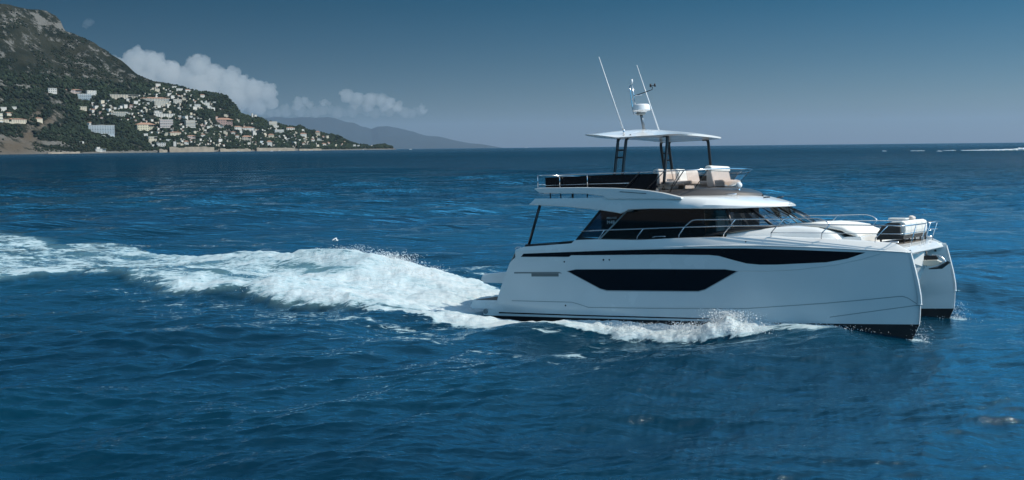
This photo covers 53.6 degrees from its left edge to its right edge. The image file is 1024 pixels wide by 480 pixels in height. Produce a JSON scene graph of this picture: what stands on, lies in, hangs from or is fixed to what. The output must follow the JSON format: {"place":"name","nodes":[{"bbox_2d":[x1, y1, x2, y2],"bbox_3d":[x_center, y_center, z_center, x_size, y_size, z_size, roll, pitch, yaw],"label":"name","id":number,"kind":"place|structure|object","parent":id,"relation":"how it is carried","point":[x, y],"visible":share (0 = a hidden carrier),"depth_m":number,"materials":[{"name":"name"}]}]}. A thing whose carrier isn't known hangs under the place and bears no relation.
{"place":"outdoors","nodes":[
{"label":"outdoors","id":0,"kind":"place"},
{"bbox_2d":[0,4,396,154],"bbox_3d":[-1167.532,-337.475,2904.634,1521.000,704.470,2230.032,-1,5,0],"label":"coast hill","id":1,"kind":"structure","parent":0,"point":[17,43],"depth_m":2898.45,"materials":[{"name":"green plant"}]},
{"bbox_2d":[0,113,2,122],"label":"apartment block","id":2,"kind":"structure","parent":1,"relation":"on","point":[1,117],"depth_m":2488.21,"materials":[{"name":"white paint"}]},
{"bbox_2d":[3,118,27,123],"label":"apartment block","id":3,"kind":"structure","parent":1,"relation":"on","point":[18,120],"depth_m":2522.30,"materials":[{"name":"paint"}]},
{"bbox_2d":[47,88,56,93],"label":"house","id":4,"kind":"structure","parent":1,"relation":"on","point":[52,90],"depth_m":2761.58,"materials":[{"name":"grey paint"}]},
{"bbox_2d":[48,152,79,153],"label":"beach","id":5,"kind":"structure","parent":1,"relation":"on","point":[63,152],"depth_m":2518.76,"materials":[{"name":"beige sand"}]},
{"bbox_2d":[65,89,81,93],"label":"apartment block","id":6,"kind":"structure","parent":1,"relation":"on","point":[74,91],"depth_m":2828.16,"materials":[{"name":"tile"}]},
{"bbox_2d":[80,106,86,110],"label":"house","id":7,"kind":"structure","parent":1,"relation":"on","point":[84,108],"depth_m":2799.59,"materials":[{"name":"grey paint"}]},
{"bbox_2d":[77,94,90,99],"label":"apartment block","id":8,"kind":"structure","parent":1,"relation":"on","point":[84,96],"depth_m":2830.55,"materials":[{"name":"blue"}]},
{"bbox_2d":[85,90,96,95],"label":"apartment block","id":9,"kind":"structure","parent":1,"relation":"on","point":[92,92],"depth_m":2852.82,"materials":[{"name":"grey paint"}]},
{"bbox_2d":[87,125,114,136],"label":"apartment block","id":10,"kind":"structure","parent":1,"relation":"on","point":[106,129],"depth_m":2704.66,"materials":[{"name":"grey"}]},
{"bbox_2d":[112,112,125,116],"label":"apartment block","id":11,"kind":"structure","parent":1,"relation":"on","point":[121,114],"depth_m":2823.21,"materials":[{"name":"grey paint"}]},
{"bbox_2d":[109,94,137,98],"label":"apartment block","id":12,"kind":"structure","parent":1,"relation":"on","point":[115,96],"depth_m":2911.15,"materials":[{"name":"grey paint"}]},
{"bbox_2d":[134,123,154,130],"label":"apartment block","id":13,"kind":"structure","parent":1,"relation":"on","point":[142,126],"depth_m":2830.56,"materials":[{"name":"paint"}]},
{"bbox_2d":[147,136,156,142],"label":"house","id":14,"kind":"structure","parent":1,"relation":"on","point":[150,139],"depth_m":2792.49,"materials":[{"name":"grey paint"}]},
{"bbox_2d":[142,97,169,103],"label":"apartment block","id":15,"kind":"structure","parent":1,"relation":"on","point":[150,99],"depth_m":2985.96,"materials":[{"name":"paint"}]},
{"bbox_2d":[152,101,166,105],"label":"apartment block","id":16,"kind":"structure","parent":1,"relation":"on","point":[161,103],"depth_m":2983.28,"materials":[{"name":"grey paint"}]},
{"bbox_2d":[156,143,165,146],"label":"house","id":17,"kind":"structure","parent":1,"relation":"on","point":[161,144],"depth_m":2778.45,"materials":[{"name":"grey paint"}]},
{"bbox_2d":[154,113,174,117],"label":"house","id":18,"kind":"structure","parent":1,"relation":"on","point":[163,115],"depth_m":2928.14,"materials":[{"name":"grey paint"}]},
{"bbox_2d":[159,119,172,127],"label":"apartment block","id":19,"kind":"structure","parent":1,"relation":"on","point":[165,123],"depth_m":2876.93,"materials":[{"name":"grey paint"}]},
{"bbox_2d":[168,132,181,135],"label":"house","id":20,"kind":"structure","parent":1,"relation":"on","point":[174,133],"depth_m":2856.41,"materials":[{"name":"paint"}]},
{"bbox_2d":[173,99,181,102],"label":"apartment block","id":21,"kind":"structure","parent":1,"relation":"on","point":[177,100],"depth_m":3041.71,"materials":[{"name":"grey paint"}]},
{"bbox_2d":[183,120,195,127],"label":"apartment block","id":22,"kind":"structure","parent":1,"relation":"on","point":[190,123],"depth_m":2932.26,"materials":[{"name":"grey paint"}]},
{"bbox_2d":[169,146,213,151],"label":"sea wall","id":23,"kind":"structure","parent":1,"relation":"on","point":[194,149],"depth_m":2812.44,"materials":[{"name":"stone"}]},
{"bbox_2d":[0,4,392,151],"bbox_3d":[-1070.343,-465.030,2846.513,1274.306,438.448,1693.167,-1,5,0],"label":"hillside woodland","id":24,"kind":"object","parent":1,"relation":"on","point":[204,112],"visible":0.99,"depth_m":2873.87,"materials":[{"name":"green plant"}]},
{"bbox_2d":[216,118,232,125],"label":"apartment block","id":25,"kind":"structure","parent":1,"relation":"on","point":[222,121],"depth_m":3082.64,"materials":[{"name":"paint"}]},
{"bbox_2d":[89,87,365,146],"bbox_3d":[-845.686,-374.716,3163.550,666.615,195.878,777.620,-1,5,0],"label":"distant houses","id":26,"kind":"structure","parent":1,"relation":"on","point":[205,121],"depth_m":3012.81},
{"bbox_2d":[220,148,250,151],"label":"sea wall","id":27,"kind":"structure","parent":1,"relation":"on","point":[231,150],"depth_m":2952.66,"materials":[{"name":"stone"}]},
{"bbox_2d":[242,135,250,140],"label":"house","id":28,"kind":"structure","parent":1,"relation":"on","point":[244,137],"depth_m":3073.59,"materials":[{"name":"paint"}]},
{"bbox_2d":[242,127,253,130],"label":"house","id":29,"kind":"structure","parent":1,"relation":"on","point":[249,128],"depth_m":3140.58,"materials":[{"name":"paint"}]},
{"bbox_2d":[268,121,276,125],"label":"house","id":30,"kind":"structure","parent":1,"relation":"on","point":[273,123],"depth_m":3272.47,"materials":[{"name":"grey paint"}]},
{"bbox_2d":[257,147,294,150],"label":"sea wall","id":31,"kind":"structure","parent":1,"relation":"on","point":[275,149],"depth_m":3099.93,"materials":[{"name":"stone"}]},
{"bbox_2d":[273,129,283,132],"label":"house","id":32,"kind":"structure","parent":1,"relation":"on","point":[278,130],"depth_m":3242.87,"materials":[{"name":"grey paint"}]},
{"bbox_2d":[299,148,321,150],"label":"sea wall","id":33,"kind":"structure","parent":1,"relation":"on","point":[317,149],"depth_m":3241.45,"materials":[{"name":"stone"}]},
{"bbox_2d":[264,117,500,148],"bbox_3d":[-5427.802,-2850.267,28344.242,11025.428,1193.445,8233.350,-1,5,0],"label":"mountains","id":34,"kind":"structure","parent":0,"point":[396,138],"depth_m":27926.32,"materials":[{"name":"grey"}]},
{"bbox_2d":[0,143,1023,479],"bbox_3d":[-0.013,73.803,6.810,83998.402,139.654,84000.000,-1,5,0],"label":"sea","id":35,"kind":"structure","parent":0,"point":[132,347],"depth_m":28.53,"materials":[{"name":"liquid"}]},
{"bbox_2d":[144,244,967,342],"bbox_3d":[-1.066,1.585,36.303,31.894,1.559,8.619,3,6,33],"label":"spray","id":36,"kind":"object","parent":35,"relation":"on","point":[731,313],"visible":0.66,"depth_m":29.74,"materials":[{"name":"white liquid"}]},
{"bbox_2d":[470,58,956,338],"bbox_3d":[5.952,-1.512,33.341,15.711,9.383,5.930,-2,1,35],"label":"motor yacht","id":37,"kind":"object","parent":35,"relation":"on","point":[673,245],"visible":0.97,"depth_m":30.94,"materials":[{"name":"white paint"}]},
{"bbox_2d":[888,218,908,219],"bbox_3d":[11.124,-0.610,29.157,0.500,0.051,0.420,2,3,34],"label":"cushion","id":38,"kind":"object","parent":37,"relation":"on","point":[898,218],"visible":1,"depth_m":28.99,"materials":[{"name":"white fabric"}]},
{"bbox_2d":[919,147,1023,150],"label":"wake","id":39,"kind":"object","parent":35,"relation":"on","point":[1016,149],"visible":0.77,"depth_m":616.72,"materials":[{"name":"white liquid"}]},
{"bbox_2d":[0,0,1023,147],"label":"sky","id":40,"kind":"structure","parent":0,"point":[497,73],"materials":[{"name":"blue"}]}
]}

